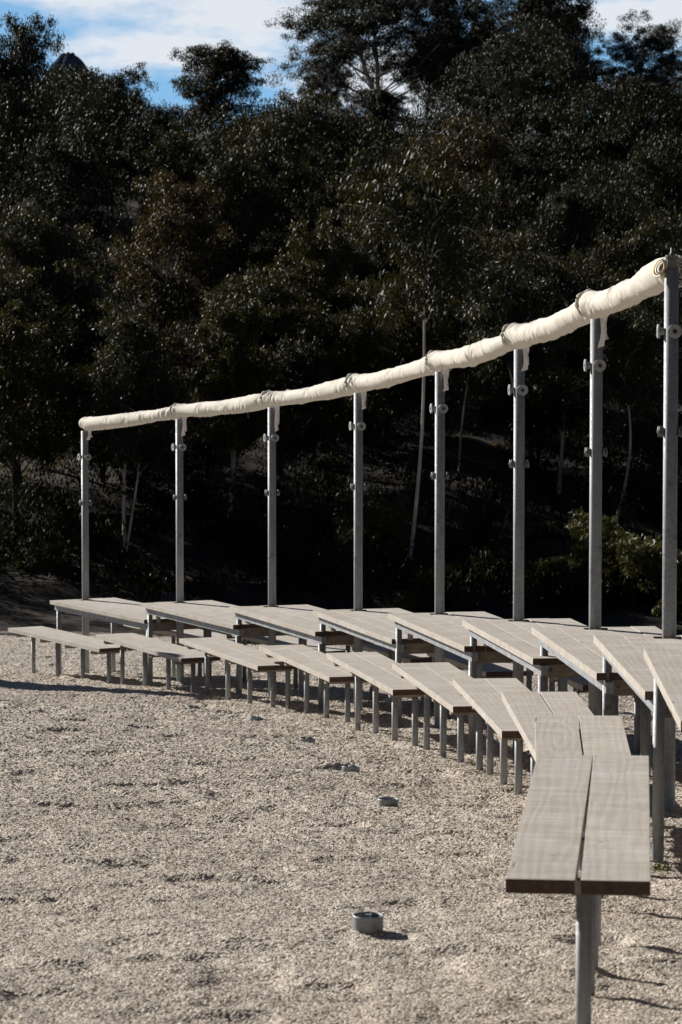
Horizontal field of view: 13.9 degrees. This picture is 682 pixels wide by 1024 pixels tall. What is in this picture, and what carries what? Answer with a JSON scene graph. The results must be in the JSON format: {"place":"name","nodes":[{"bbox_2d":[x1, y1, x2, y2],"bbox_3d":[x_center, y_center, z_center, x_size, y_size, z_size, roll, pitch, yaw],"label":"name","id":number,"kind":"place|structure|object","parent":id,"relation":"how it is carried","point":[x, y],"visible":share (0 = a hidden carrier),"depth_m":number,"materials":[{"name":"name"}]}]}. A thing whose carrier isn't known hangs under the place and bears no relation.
{"place":"outdoors","nodes":[
{"label":"outdoors","id":0,"kind":"place"},
{"bbox_2d":[41,52,94,124],"bbox_3d":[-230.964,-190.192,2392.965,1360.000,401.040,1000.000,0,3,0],"label":"hills","id":1,"kind":"structure","parent":0,"point":[68,57],"depth_m":2370.07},
{"bbox_2d":[0,128,681,1023],"bbox_3d":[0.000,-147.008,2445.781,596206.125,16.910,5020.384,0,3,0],"label":"ground","id":2,"kind":"structure","parent":0,"point":[20,606],"depth_m":13.36,"materials":[{"name":"gravel"}]},
{"bbox_2d":[0,75,67,209],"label":"tall gum","id":3,"kind":"object","parent":2,"relation":"on","point":[52,117],"visible":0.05,"depth_m":84.91,"materials":[{"name":"green plant"}]},
{"bbox_2d":[0,11,78,249],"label":"tall gum","id":4,"kind":"object","parent":2,"relation":"on","point":[26,55],"visible":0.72,"depth_m":79.19,"materials":[{"name":"green plant"}]},
{"bbox_2d":[12,542,66,573],"bbox_3d":[-5.510,0.911,51.225,1.018,0.772,1.048,-1,3,-13],"label":"bush","id":5,"kind":"object","parent":2,"relation":"on","point":[30,556],"visible":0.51,"depth_m":51.01,"materials":[{"name":"green plant"}]},
{"bbox_2d":[0,298,92,541],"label":"slender gum","id":6,"kind":"object","parent":2,"relation":"on","point":[14,347],"visible":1,"depth_m":52.67,"materials":[{"name":"green plant"}]},
{"bbox_2d":[0,257,116,492],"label":"bushy gum","id":7,"kind":"object","parent":2,"relation":"on","point":[7,294],"visible":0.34,"depth_m":55.33,"materials":[{"name":"green plant"}]},
{"bbox_2d":[0,197,129,470],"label":"bushy gum","id":8,"kind":"object","parent":2,"relation":"on","point":[46,239],"visible":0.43,"depth_m":57.70,"materials":[{"name":"green plant"}]},
{"bbox_2d":[8,626,126,683],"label":"timber bench","id":9,"kind":"object","parent":2,"relation":"on","point":[43,634],"visible":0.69,"depth_m":29.39,"materials":[{"name":"wood"}]},
{"bbox_2d":[2,121,133,288],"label":"bushy gum","id":10,"kind":"object","parent":2,"relation":"on","point":[75,169],"visible":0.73,"depth_m":71.15,"materials":[{"name":"green plant"}]},
{"bbox_2d":[51,278,112,416],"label":"slender gum","id":11,"kind":"object","parent":2,"relation":"on","point":[97,313],"visible":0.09,"depth_m":58.46,"materials":[{"name":"green plant"}]},
{"bbox_2d":[77,431,91,672],"bbox_3d":[-2.789,0.587,30.682,0.146,2.945,0.104,-2,4,-29],"label":"steel pole","id":12,"kind":"object","parent":2,"relation":"on","point":[84,457],"visible":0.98,"depth_m":30.64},
{"bbox_2d":[79,407,181,439],"bbox_3d":[-2.222,-0.930,29.551,0.175,0.419,2.446,-2,4,-29],"label":"rolled canvas","id":13,"kind":"object","parent":12,"relation":"attached to","point":[107,422],"visible":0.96,"depth_m":29.56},
{"bbox_2d":[45,324,127,482],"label":"bushy gum","id":14,"kind":"object","parent":2,"relation":"on","point":[80,350],"visible":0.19,"depth_m":56.68,"materials":[{"name":"green plant"}]},
{"bbox_2d":[76,61,160,220],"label":"tall gum","id":15,"kind":"object","parent":2,"relation":"on","point":[121,83],"visible":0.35,"depth_m":83.23,"materials":[{"name":"green plant"}]},
{"bbox_2d":[50,598,206,682],"bbox_3d":[-2.238,1.525,29.753,0.774,1.014,2.516,-2,4,-29],"label":"timber table","id":16,"kind":"object","parent":2,"relation":"on","point":[113,611],"visible":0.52,"depth_m":29.70,"materials":[{"name":"wood"}]},
{"bbox_2d":[54,303,212,551],"bbox_3d":[-3.878,-1.392,52.232,2.544,4.994,2.504,2,4,36],"label":"slender gum","id":17,"kind":"object","parent":2,"relation":"on","point":[140,384],"visible":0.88,"depth_m":51.89,"materials":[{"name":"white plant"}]},
{"bbox_2d":[102,104,198,223],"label":"tall gum","id":18,"kind":"object","parent":2,"relation":"on","point":[145,137],"visible":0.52,"depth_m":81.28,"materials":[{"name":"green plant"}]},
{"bbox_2d":[96,633,219,693],"bbox_3d":[-1.806,1.640,27.402,0.399,0.688,2.397,-2,4,-24],"label":"timber bench","id":19,"kind":"object","parent":2,"relation":"on","point":[168,651],"visible":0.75,"depth_m":27.20,"materials":[{"name":"wood"}]},
{"bbox_2d":[82,167,236,343],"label":"bushy gum","id":20,"kind":"object","parent":2,"relation":"on","point":[177,235],"visible":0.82,"depth_m":65.14,"materials":[{"name":"green plant"}]},
{"bbox_2d":[160,592,186,601],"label":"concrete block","id":21,"kind":"structure","parent":2,"relation":"on","point":[173,598],"depth_m":48.99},
{"bbox_2d":[140,117,213,283],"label":"bushy gum","id":22,"kind":"object","parent":2,"relation":"on","point":[175,151],"visible":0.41,"depth_m":73.35,"materials":[{"name":"green plant"}]},
{"bbox_2d":[171,419,186,682],"bbox_3d":[-1.634,0.551,28.532,0.146,2.991,0.104,-2,4,-25],"label":"steel pole","id":23,"kind":"object","parent":2,"relation":"on","point":[179,497],"visible":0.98,"depth_m":28.50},
{"bbox_2d":[169,394,273,436],"bbox_3d":[-1.143,-0.940,27.391,0.192,0.474,2.321,-2,4,-26],"label":"rolled canvas","id":24,"kind":"object","parent":23,"relation":"attached to","point":[249,403],"visible":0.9,"depth_m":27.41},
{"bbox_2d":[123,625,250,679],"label":"timber bench","id":25,"kind":"object","parent":2,"relation":"on","point":[193,633],"visible":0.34,"depth_m":29.92,"materials":[{"name":"wood"}]},
{"bbox_2d":[149,300,283,483],"bbox_3d":[-2.661,-2.318,56.935,3.146,4.072,2.975,1,4,19],"label":"bushy gum","id":26,"kind":"object","parent":2,"relation":"on","point":[178,343],"visible":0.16,"depth_m":56.81,"materials":[{"name":"green plant"}]},
{"bbox_2d":[165,39,275,180],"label":"gum","id":27,"kind":"object","parent":2,"relation":"on","point":[218,63],"visible":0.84,"depth_m":90.94,"materials":[{"name":"green plant"}]},
{"bbox_2d":[141,600,301,694],"bbox_3d":[-1.162,1.500,27.568,0.774,1.040,2.514,-2,4,-25],"label":"timber table","id":28,"kind":"object","parent":2,"relation":"on","point":[210,615],"visible":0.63,"depth_m":27.45,"materials":[{"name":"wood"}]},
{"bbox_2d":[179,277,289,520],"bbox_3d":[-2.107,-1.964,53.997,2.303,5.128,2.092,-3,4,-38],"label":"slender gum","id":29,"kind":"object","parent":2,"relation":"on","point":[245,320],"visible":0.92,"depth_m":53.62,"materials":[{"name":"green plant"}]},
{"bbox_2d":[162,139,309,303],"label":"bushy gum","id":30,"kind":"object","parent":2,"relation":"on","point":[261,204],"visible":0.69,"depth_m":69.69,"materials":[{"name":"green plant"}]},
{"bbox_2d":[179,637,298,707],"bbox_3d":[-0.922,1.605,25.130,0.399,0.728,2.394,-1,4,-19],"label":"timber bench","id":31,"kind":"object","parent":2,"relation":"on","point":[253,660],"visible":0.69,"depth_m":24.96,"materials":[{"name":"wood"}]},
{"bbox_2d":[178,258,355,474],"bbox_3d":[-1.279,-2.865,57.907,3.816,4.701,3.599,3,5,43],"label":"bushy gum","id":32,"kind":"object","parent":2,"relation":"on","point":[281,299],"visible":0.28,"depth_m":57.30,"materials":[{"name":"green plant"}]},
{"bbox_2d":[263,407,279,694],"bbox_3d":[-0.645,0.524,26.397,0.146,3.014,0.104,-1,4,-20],"label":"steel pole","id":33,"kind":"object","parent":2,"relation":"on","point":[272,492],"visible":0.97,"depth_m":26.35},
{"bbox_2d":[259,377,366,431],"bbox_3d":[-0.253,-0.957,25.215,0.196,0.539,2.322,-1,4,-22],"label":"rolled canvas","id":34,"kind":"object","parent":33,"relation":"attached to","point":[334,389],"visible":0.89,"depth_m":25.30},
{"bbox_2d":[206,87,356,290],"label":"bushy gum","id":35,"kind":"object","parent":2,"relation":"on","point":[298,151],"visible":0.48,"depth_m":75.38,"materials":[{"name":"green plant"}]},
{"bbox_2d":[218,631,345,688],"bbox_3d":[-0.588,1.638,27.957,0.399,0.745,2.400,-2,4,-25],"label":"timber bench","id":36,"kind":"object","parent":2,"relation":"on","point":[286,640],"visible":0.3,"depth_m":27.81,"materials":[{"name":"wood"}]},
{"bbox_2d":[264,328,338,513],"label":"slender gum","id":37,"kind":"object","parent":2,"relation":"on","point":[304,361],"visible":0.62,"depth_m":54.74,"materials":[{"name":"green plant"}]},
{"bbox_2d":[300,737,314,742],"bbox_3d":[-0.242,1.688,20.125,0.112,0.142,0.112,1,5,-9],"label":"pipe socket","id":38,"kind":"object","parent":2,"relation":"on","point":[307,739],"visible":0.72,"depth_m":20.09,"materials":[{"name":"metal"}]},
{"bbox_2d":[229,604,391,710],"bbox_3d":[-0.264,1.478,25.397,0.774,1.054,2.513,-1,4,-20],"label":"timber table","id":39,"kind":"object","parent":2,"relation":"on","point":[301,621],"visible":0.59,"depth_m":25.12,"materials":[{"name":"wood"}]},
{"bbox_2d":[259,644,367,722],"bbox_3d":[-0.211,1.590,23.269,0.399,0.732,2.399,-1,3,-15],"label":"timber bench","id":40,"kind":"object","parent":2,"relation":"on","point":[307,660],"visible":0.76,"depth_m":23.20,"materials":[{"name":"wood"}]},
{"bbox_2d":[262,207,380,463],"bbox_3d":[-0.534,-3.589,58.914,2.536,5.651,2.792,3,4,40],"label":"bushy gum","id":41,"kind":"object","parent":2,"relation":"on","point":[330,246],"visible":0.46,"depth_m":58.44,"materials":[{"name":"green plant"}]},
{"bbox_2d":[297,30,365,114],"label":"tall gum","id":42,"kind":"object","parent":2,"relation":"on","point":[317,82],"visible":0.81,"depth_m":96.28,"materials":[{"name":"green plant"}]},
{"bbox_2d":[284,100,393,258],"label":"bushy gum","id":43,"kind":"object","parent":2,"relation":"on","point":[334,152],"visible":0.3,"depth_m":79.53,"materials":[{"name":"green plant"}]},
{"bbox_2d":[0,13,681,618],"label":"distant wood","id":44,"kind":"object","parent":2,"relation":"on","point":[78,91],"visible":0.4,"depth_m":54.98,"materials":[{"name":"green plant"}]},
{"bbox_2d":[1,394,680,605],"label":"dry grass","id":45,"kind":"structure","parent":2,"relation":"on","point":[42,589],"depth_m":55.56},
{"bbox_2d":[342,765,359,772],"bbox_3d":[0.060,1.658,17.542,0.112,0.148,0.112,1,2,-20],"label":"pipe socket","id":46,"kind":"object","parent":2,"relation":"on","point":[349,768],"visible":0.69,"depth_m":17.50,"materials":[{"name":"metal"}]},
{"bbox_2d":[294,304,410,497],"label":"slender gum","id":47,"kind":"object","parent":2,"relation":"on","point":[355,332],"visible":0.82,"depth_m":55.77,"materials":[{"name":"green plant"}]},
{"bbox_2d":[349,393,366,710],"bbox_3d":[0.151,0.493,24.182,0.146,3.037,0.104,-1,3,-15],"label":"steel pole","id":48,"kind":"object","parent":2,"relation":"on","point":[358,487],"visible":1,"depth_m":24.14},
{"bbox_2d":[352,912,382,933],"bbox_3d":[0.095,1.540,10.141,0.112,0.177,0.112,3,5,19],"label":"pipe socket","id":49,"kind":"object","parent":2,"relation":"on","point":[368,922],"visible":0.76,"depth_m":10.09,"materials":[{"name":"metal"}]},
{"bbox_2d":[326,652,425,746],"bbox_3d":[0.317,1.545,20.704,0.399,0.769,2.395,-1,3,-11],"label":"timber bench","id":50,"kind":"object","parent":2,"relation":"on","point":[375,670],"visible":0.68,"depth_m":20.69,"materials":[{"name":"wood"}]},
{"bbox_2d":[341,85,414,153],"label":"gum","id":51,"kind":"object","parent":2,"relation":"on","point":[376,100],"visible":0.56,"depth_m":92.94,"materials":[{"name":"green plant"}]},
{"bbox_2d":[263,0,493,117],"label":"spreading gum","id":52,"kind":"object","parent":2,"relation":"on","point":[365,23],"visible":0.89,"depth_m":98.61,"materials":[{"name":"green plant"}]},
{"bbox_2d":[328,495,434,581],"bbox_3d":[0.660,0.560,50.996,2.106,1.781,2.094,-1,4,-18],"label":"bush","id":53,"kind":"object","parent":2,"relation":"on","point":[376,530],"visible":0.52,"depth_m":50.86,"materials":[{"name":"green plant"}]},
{"bbox_2d":[313,608,450,661],"bbox_3d":[0.454,1.449,23.155,0.774,1.074,2.515,-1,3,-15],"label":"timber table","id":54,"kind":"object","parent":2,"relation":"on","point":[375,626],"visible":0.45,"depth_m":23.07,"materials":[{"name":"wood"}]},
{"bbox_2d":[377,796,397,806],"bbox_3d":[0.250,1.609,15.073,0.112,0.164,0.112,2,3,12],"label":"pipe socket","id":55,"kind":"object","parent":2,"relation":"on","point":[387,801],"visible":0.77,"depth_m":15.03,"materials":[{"name":"metal"}]},
{"bbox_2d":[325,159,452,319],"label":"bushy gum","id":56,"kind":"object","parent":2,"relation":"on","point":[377,264],"visible":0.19,"depth_m":67.47,"materials":[{"name":"green plant"}]},
{"bbox_2d":[346,644,433,707],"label":"timber bench","id":57,"kind":"object","parent":2,"relation":"on","point":[415,658],"visible":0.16,"depth_m":24.80,"materials":[{"name":"wood"}]},
{"bbox_2d":[323,277,457,448],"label":"bushy gum","id":58,"kind":"object","parent":2,"relation":"on","point":[410,332],"visible":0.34,"depth_m":59.55,"materials":[{"name":"green plant"}]},
{"bbox_2d":[312,143,526,558],"bbox_3d":[1.666,-2.472,50.351,3.421,8.300,3.414,2,4,28],"label":"slender gum","id":59,"kind":"object","parent":2,"relation":"on","point":[427,201],"visible":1,"depth_m":49.63,"materials":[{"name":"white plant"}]},
{"bbox_2d":[394,10,452,123],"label":"tall gum","id":60,"kind":"object","parent":2,"relation":"on","point":[425,87],"visible":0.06,"depth_m":103.97,"materials":[{"name":"green plant"}]},
{"bbox_2d":[391,560,472,611],"bbox_3d":[1.540,1.393,49.263,1.309,1.070,1.348,-1,4,-20],"label":"bush","id":61,"kind":"object","parent":2,"relation":"on","point":[412,600],"visible":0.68,"depth_m":49.02,"materials":[{"name":"green plant"}]},
{"bbox_2d":[393,662,482,770],"bbox_3d":[0.723,1.517,18.565,0.399,0.778,2.398,0,3,-8],"label":"timber bench","id":62,"kind":"object","parent":2,"relation":"on","point":[434,681],"visible":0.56,"depth_m":18.68,"materials":[{"name":"wood"}]},
{"bbox_2d":[429,372,448,727],"bbox_3d":[0.769,0.449,21.853,0.146,3.078,0.104,-1,3,-11],"label":"steel pole","id":63,"kind":"object","parent":2,"relation":"on","point":[439,475],"visible":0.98,"depth_m":21.81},
{"bbox_2d":[344,357,450,409],"bbox_3d":[0.461,-1.052,22.942,0.201,0.483,2.378,-1,4,-17],"label":"rolled canvas","id":64,"kind":"object","parent":63,"relation":"attached to","point":[365,382],"visible":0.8,"depth_m":23.05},
{"bbox_2d":[424,336,512,391],"bbox_3d":[1.001,-1.097,20.618,0.196,0.460,2.336,-1,3,-13],"label":"rolled canvas","id":65,"kind":"object","parent":63,"relation":"attached to","point":[479,352],"visible":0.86,"depth_m":20.76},
{"bbox_2d":[369,113,533,329],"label":"bushy gum","id":66,"kind":"object","parent":2,"relation":"on","point":[484,147],"visible":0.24,"depth_m":71.27,"materials":[{"name":"green plant"}]},
{"bbox_2d":[390,0,517,102],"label":"tall gum","id":67,"kind":"object","parent":2,"relation":"on","point":[441,25],"visible":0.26,"depth_m":100.85,"materials":[{"name":"green plant"}]},
{"bbox_2d":[413,287,507,485],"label":"slender gum","id":68,"kind":"object","parent":2,"relation":"on","point":[455,372],"visible":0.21,"depth_m":56.57,"materials":[{"name":"green plant"}]},
{"bbox_2d":[388,611,559,747],"bbox_3d":[0.995,1.409,20.810,0.774,1.104,2.513,-1,3,-11],"label":"timber table","id":69,"kind":"object","parent":2,"relation":"on","point":[448,631],"visible":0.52,"depth_m":20.86,"materials":[{"name":"wood"}]},
{"bbox_2d":[425,653,533,707],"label":"timber bench","id":70,"kind":"object","parent":2,"relation":"on","point":[497,670],"visible":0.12,"depth_m":22.84,"materials":[{"name":"wood"}]},
{"bbox_2d":[453,678,535,794],"bbox_3d":[0.977,1.492,16.296,0.399,0.776,2.396,0,3,-4],"label":"timber bench","id":71,"kind":"object","parent":2,"relation":"on","point":[482,696],"visible":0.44,"depth_m":16.61,"materials":[{"name":"wood"}]},
{"bbox_2d":[440,16,570,184],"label":"tall gum","id":72,"kind":"object","parent":2,"relation":"on","point":[477,65],"visible":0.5,"depth_m":91.16,"materials":[{"name":"green plant"}]},
{"bbox_2d":[455,256,570,526],"bbox_3d":[3.166,-2.294,55.009,2.203,5.477,2.945,3,4,38],"label":"slender gum","id":73,"kind":"object","parent":2,"relation":"on","point":[502,296],"visible":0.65,"depth_m":54.76,"materials":[{"name":"green plant"}]},
{"bbox_2d":[427,0,606,143],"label":"tall gum","id":74,"kind":"object","parent":2,"relation":"on","point":[544,10],"visible":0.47,"depth_m":96.44,"materials":[{"name":"green plant"}]},
{"bbox_2d":[508,349,529,752],"bbox_3d":[1.237,0.414,19.532,0.146,3.095,0.104,0,3,-8],"label":"steel pole","id":75,"kind":"object","parent":2,"relation":"on","point":[519,462],"visible":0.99,"depth_m":19.48,"materials":[{"name":"metal"}]},
{"bbox_2d":[500,302,608,370],"bbox_3d":[1.397,-1.153,18.340,0.212,0.490,2.228,-1,3,-10],"label":"rolled canvas","id":76,"kind":"object","parent":75,"relation":"attached to","point":[555,326],"visible":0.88,"depth_m":18.56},
{"bbox_2d":[425,225,622,470],"bbox_3d":[4.061,-3.358,58.939,4.105,5.312,3.882,2,4,27],"label":"bushy gum","id":77,"kind":"object","parent":2,"relation":"on","point":[506,254],"visible":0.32,"depth_m":58.26,"materials":[{"name":"green plant"}]},
{"bbox_2d":[488,128,578,269],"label":"bushy gum","id":78,"kind":"object","parent":2,"relation":"on","point":[528,168],"visible":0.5,"depth_m":76.96,"materials":[{"name":"green plant"}]},
{"bbox_2d":[478,35,606,190],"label":"tall gum","id":79,"kind":"object","parent":2,"relation":"on","point":[502,85],"visible":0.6,"depth_m":89.27,"materials":[{"name":"green plant"}]},
{"bbox_2d":[524,556,564,593],"bbox_3d":[3.613,1.234,50.260,1.114,0.957,1.082,-2,4,-33],"label":"bush","id":80,"kind":"object","parent":2,"relation":"on","point":[552,562],"visible":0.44,"depth_m":49.90,"materials":[{"name":"green plant"}]},
{"bbox_2d":[501,692,593,761],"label":"timber bench","id":81,"kind":"object","parent":2,"relation":"on","point":[524,708],"visible":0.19,"depth_m":14.34,"materials":[{"name":"wood"}]},
{"bbox_2d":[462,618,647,755],"bbox_3d":[1.397,1.378,18.477,0.774,1.115,2.514,0,3,-8],"label":"timber table","id":82,"kind":"object","parent":2,"relation":"on","point":[517,641],"visible":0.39,"depth_m":18.39,"materials":[{"name":"wood"}]},
{"bbox_2d":[527,279,594,493],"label":"slender gum","id":83,"kind":"object","parent":2,"relation":"on","point":[553,406],"visible":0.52,"depth_m":56.67,"materials":[{"name":"green plant"}]},
{"bbox_2d":[515,0,606,140],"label":"tall gum","id":84,"kind":"object","parent":2,"relation":"on","point":[598,36],"visible":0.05,"depth_m":100.24,"materials":[{"name":"green plant"}]},
{"bbox_2d":[526,668,601,715],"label":"timber bench","id":85,"kind":"object","parent":2,"relation":"on","point":[579,684],"visible":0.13,"depth_m":20.15,"materials":[{"name":"wood"}]},
{"bbox_2d":[516,177,639,289],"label":"bushy gum","id":86,"kind":"object","parent":2,"relation":"on","point":[557,233],"visible":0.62,"depth_m":67.16,"materials":[{"name":"green plant"}]},
{"bbox_2d":[506,754,650,1023],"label":"timber bench","id":87,"kind":"object","parent":2,"relation":"on","point":[611,847],"visible":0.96,"depth_m":8.48,"materials":[{"name":"wood"}]},
{"bbox_2d":[535,715,630,869],"bbox_3d":[1.019,1.416,11.842,0.399,0.808,2.394,0,3,4],"label":"timber bench","id":88,"kind":"object","parent":2,"relation":"on","point":[566,735],"visible":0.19,"depth_m":12.34,"materials":[{"name":"wood"}]},
{"bbox_2d":[544,506,642,584],"bbox_3d":[4.676,0.820,50.261,2.268,1.845,2.256,1,4,21],"label":"bush","id":89,"kind":"object","parent":2,"relation":"on","point":[578,532],"visible":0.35,"depth_m":49.89,"materials":[{"name":"green plant"}]},
{"bbox_2d":[583,319,607,715],"bbox_3d":[1.568,0.374,17.301,0.147,3.122,0.105,0,3,-4],"label":"steel pole","id":90,"kind":"object","parent":2,"relation":"on","point":[596,366],"visible":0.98,"depth_m":17.25,"materials":[{"name":"metal"}]},
{"bbox_2d":[574,255,681,347],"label":"rolled canvas","id":91,"kind":"object","parent":90,"relation":"attached to","point":[643,283],"visible":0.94,"depth_m":16.03,"materials":[{"name":"fabric"}]},
{"bbox_2d":[532,626,661,775],"bbox_3d":[1.660,1.346,16.240,0.774,1.122,2.516,0,3,-4],"label":"timber table","id":92,"kind":"object","parent":2,"relation":"on","point":[577,650],"visible":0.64,"depth_m":16.46,"materials":[{"name":"wood"}]},
{"bbox_2d":[552,73,663,187],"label":"tall gum","id":93,"kind":"object","parent":2,"relation":"on","point":[613,148],"visible":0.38,"depth_m":86.98,"materials":[{"name":"green plant"}]},
{"bbox_2d":[543,302,681,529],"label":"slender gum","id":94,"kind":"object","parent":2,"relation":"on","point":[628,339],"visible":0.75,"depth_m":53.72,"materials":[{"name":"green plant"}]},
{"bbox_2d":[567,207,681,444],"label":"bushy gum","id":95,"kind":"object","parent":2,"relation":"on","point":[636,249],"visible":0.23,"depth_m":59.34,"materials":[{"name":"green plant"}]},
{"bbox_2d":[612,696,639,755],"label":"timber bench","id":96,"kind":"object","parent":2,"relation":"on","point":[636,721],"visible":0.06,"depth_m":19.07,"materials":[{"name":"metal"}]},
{"bbox_2d":[575,9,681,163],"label":"tall gum","id":97,"kind":"object","parent":2,"relation":"on","point":[651,43],"visible":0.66,"depth_m":94.73,"materials":[{"name":"green plant"}]},
{"bbox_2d":[579,275,681,459],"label":"bushy gum","id":98,"kind":"object","parent":2,"relation":"on","point":[639,425],"visible":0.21,"depth_m":56.47,"materials":[{"name":"green plant"}]},
{"bbox_2d":[592,138,681,266],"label":"bushy gum","id":99,"kind":"object","parent":2,"relation":"on","point":[639,185],"visible":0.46,"depth_m":73.15,"materials":[{"name":"green plant"}]},
{"bbox_2d":[593,635,681,859],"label":"timber table","id":100,"kind":"object","parent":2,"relation":"on","point":[623,656],"visible":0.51,"depth_m":14.32,"materials":[{"name":"wood"}]},
{"bbox_2d":[607,80,681,214],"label":"tall gum","id":101,"kind":"object","parent":2,"relation":"on","point":[675,98],"visible":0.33,"depth_m":86.16,"materials":[{"name":"green plant"}]},
{"bbox_2d":[608,532,681,617],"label":"bush","id":102,"kind":"object","parent":2,"relation":"on","point":[646,556],"visible":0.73,"depth_m":48.76,"materials":[{"name":"green plant"}]},
{"bbox_2d":[644,648,681,862],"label":"timber table","id":103,"kind":"object","parent":2,"relation":"on","point":[664,665],"visible":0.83,"depth_m":12.54,"materials":[{"name":"wood"}]},
{"bbox_2d":[656,248,681,812],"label":"steel pole","id":104,"kind":"object","parent":2,"relation":"on","point":[670,431],"visible":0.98,"depth_m":14.89,"materials":[{"name":"metal"}]},
{"bbox_2d":[659,44,681,98],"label":"tall gum","id":105,"kind":"object","parent":2,"relation":"on","point":[675,77],"visible":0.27,"depth_m":98.06,"materials":[{"name":"green plant"}]},
{"bbox_2d":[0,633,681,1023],"bbox_3d":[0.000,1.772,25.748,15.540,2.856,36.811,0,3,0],"label":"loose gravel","id":106,"kind":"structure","parent":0,"point":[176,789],"depth_m":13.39,"materials":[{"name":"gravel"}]},
{"bbox_2d":[0,0,681,136],"label":"sky","id":107,"kind":"structure","parent":0,"point":[107,35],"materials":[{"name":"blue"}]},
{"bbox_2d":[104,664,677,897],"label":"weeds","id":108,"kind":"object","parent":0,"point":[660,867],"visible":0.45,"depth_m":12.25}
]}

